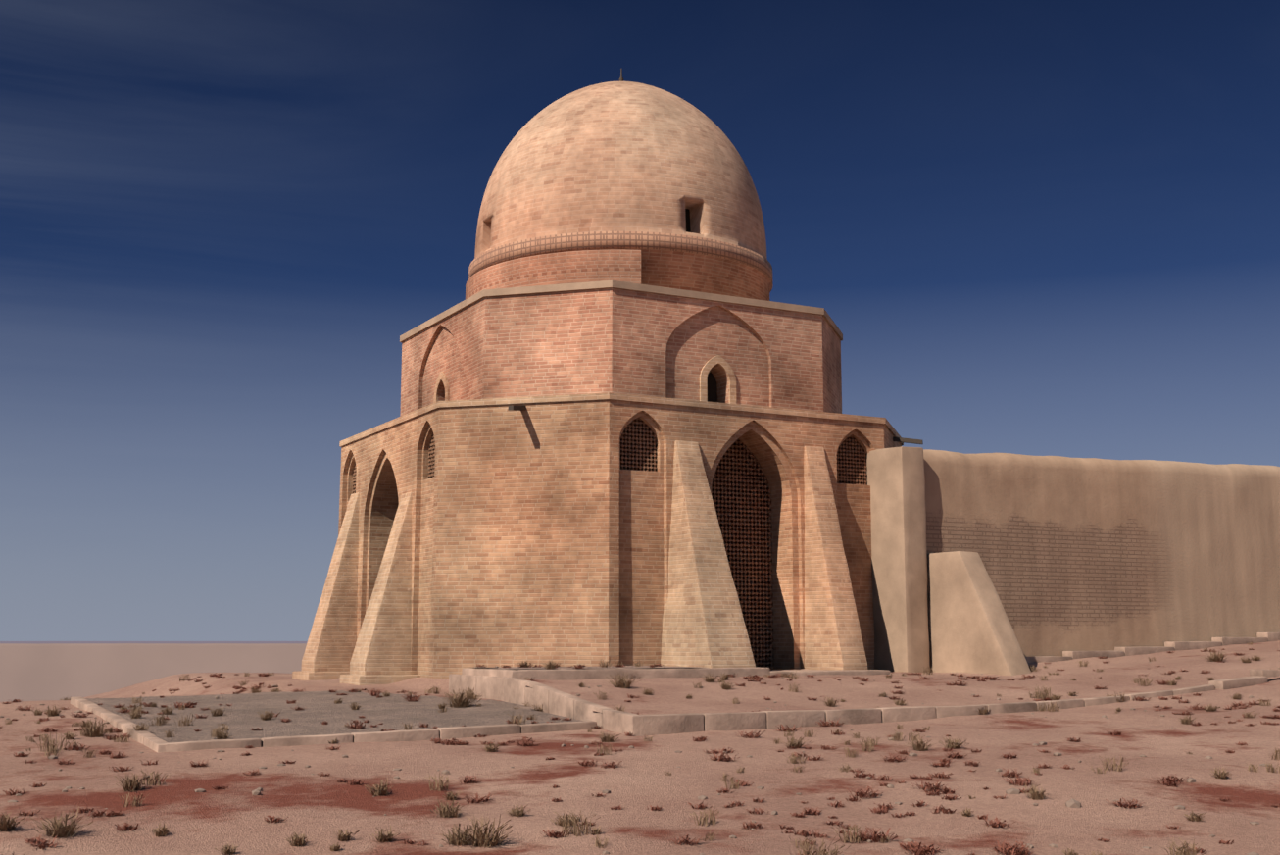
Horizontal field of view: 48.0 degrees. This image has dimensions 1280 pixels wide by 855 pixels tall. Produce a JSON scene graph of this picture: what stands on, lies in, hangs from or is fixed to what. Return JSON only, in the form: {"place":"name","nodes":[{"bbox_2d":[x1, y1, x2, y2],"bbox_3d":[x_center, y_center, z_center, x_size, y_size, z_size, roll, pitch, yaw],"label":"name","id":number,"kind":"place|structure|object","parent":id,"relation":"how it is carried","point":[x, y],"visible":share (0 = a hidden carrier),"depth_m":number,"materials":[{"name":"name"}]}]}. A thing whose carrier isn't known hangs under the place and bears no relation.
{"place":"outdoors","nodes":[
{"label":"outdoors","id":0,"kind":"place"},
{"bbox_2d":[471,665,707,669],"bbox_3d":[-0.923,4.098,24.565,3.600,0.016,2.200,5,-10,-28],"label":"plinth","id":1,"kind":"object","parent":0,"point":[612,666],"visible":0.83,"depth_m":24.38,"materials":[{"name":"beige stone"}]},
{"bbox_2d":[0,640,1279,854],"bbox_3d":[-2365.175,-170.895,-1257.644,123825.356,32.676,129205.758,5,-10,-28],"label":"ground","id":2,"kind":"structure","parent":0,"point":[323,811],"depth_m":13.45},
{"bbox_2d":[0,642,306,701],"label":"distant desert plain","id":3,"kind":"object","parent":2,"relation":"on","point":[34,671],"depth_m":92.63,"materials":[{"name":"beige sand"}]},
{"bbox_2d":[85,689,583,742],"bbox_3d":[-4.511,4.091,20.868,6.000,0.370,7.500,5,-10,-28],"label":"gravel bed","id":4,"kind":"object","parent":2,"relation":"on","point":[239,717],"visible":0.77,"depth_m":20.09,"materials":[{"name":"grey gravel"}]},
{"bbox_2d":[334,677,448,689],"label":"drifted earth walls","id":5,"kind":"structure","parent":2,"relation":"on","point":[421,682],"depth_m":26.35,"materials":[{"name":"brown soil"}]},
{"bbox_2d":[292,68,923,685],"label":"domed mausoleum","id":6,"kind":"structure","parent":2,"relation":"on","point":[625,429],"depth_m":28.25,"materials":[{"name":"brick"}]},
{"bbox_2d":[0,649,1262,854],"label":"desert shrubs","id":7,"kind":"object","parent":2,"relation":"on","point":[480,838],"visible":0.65,"depth_m":12.96,"materials":[{"name":"plant"}]},
{"bbox_2d":[0,647,1279,854],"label":"desert shrubs","id":8,"kind":"object","parent":2,"relation":"on","point":[1006,848],"visible":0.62,"depth_m":14.67,"materials":[{"name":"brown plant"}]},
{"bbox_2d":[0,660,1279,854],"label":"scattered stones","id":9,"kind":"object","parent":2,"relation":"on","point":[1072,802],"visible":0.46,"depth_m":13.18,"materials":[{"name":"brown stone"}]},
{"bbox_2d":[4,640,1279,854],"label":"small dry tufts","id":10,"kind":"object","parent":2,"relation":"on","point":[575,829],"visible":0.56,"depth_m":15.64,"materials":[{"name":"brown plant"}]},
{"bbox_2d":[70,673,1215,752],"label":"kerb stones","id":11,"kind":"object","parent":2,"relation":"on","point":[550,699],"visible":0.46,"depth_m":18.83,"materials":[{"name":"beige stone"}]},
{"bbox_2d":[461,666,890,680],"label":"plinth slab","id":12,"kind":"structure","parent":2,"relation":"on","point":[586,673],"depth_m":23.89,"materials":[{"name":"beige stone"}]},
{"bbox_2d":[526,656,1279,714],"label":"terrace","id":13,"kind":"structure","parent":2,"relation":"on","point":[668,695],"depth_m":22.37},
{"bbox_2d":[865,445,1031,675],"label":"buttresses","id":14,"kind":"structure","parent":2,"relation":"on","point":[943,612],"depth_m":28.03,"materials":[{"name":"beige paint"}]},
{"bbox_2d":[923,448,1279,656],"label":"enclosure wall","id":15,"kind":"structure","parent":2,"relation":"on","point":[1085,554],"depth_m":30.97,"materials":[{"name":"beige paint"}]},
{"bbox_2d":[1025,632,1279,689],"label":"stone blocks","id":16,"kind":"structure","parent":2,"relation":"on","point":[1257,676],"depth_m":30.08,"materials":[{"name":"beige stone"}]},
{"bbox_2d":[0,0,1279,640],"label":"sky","id":17,"kind":"structure","parent":0,"point":[1033,227],"materials":[{"name":"blue"}]}
]}

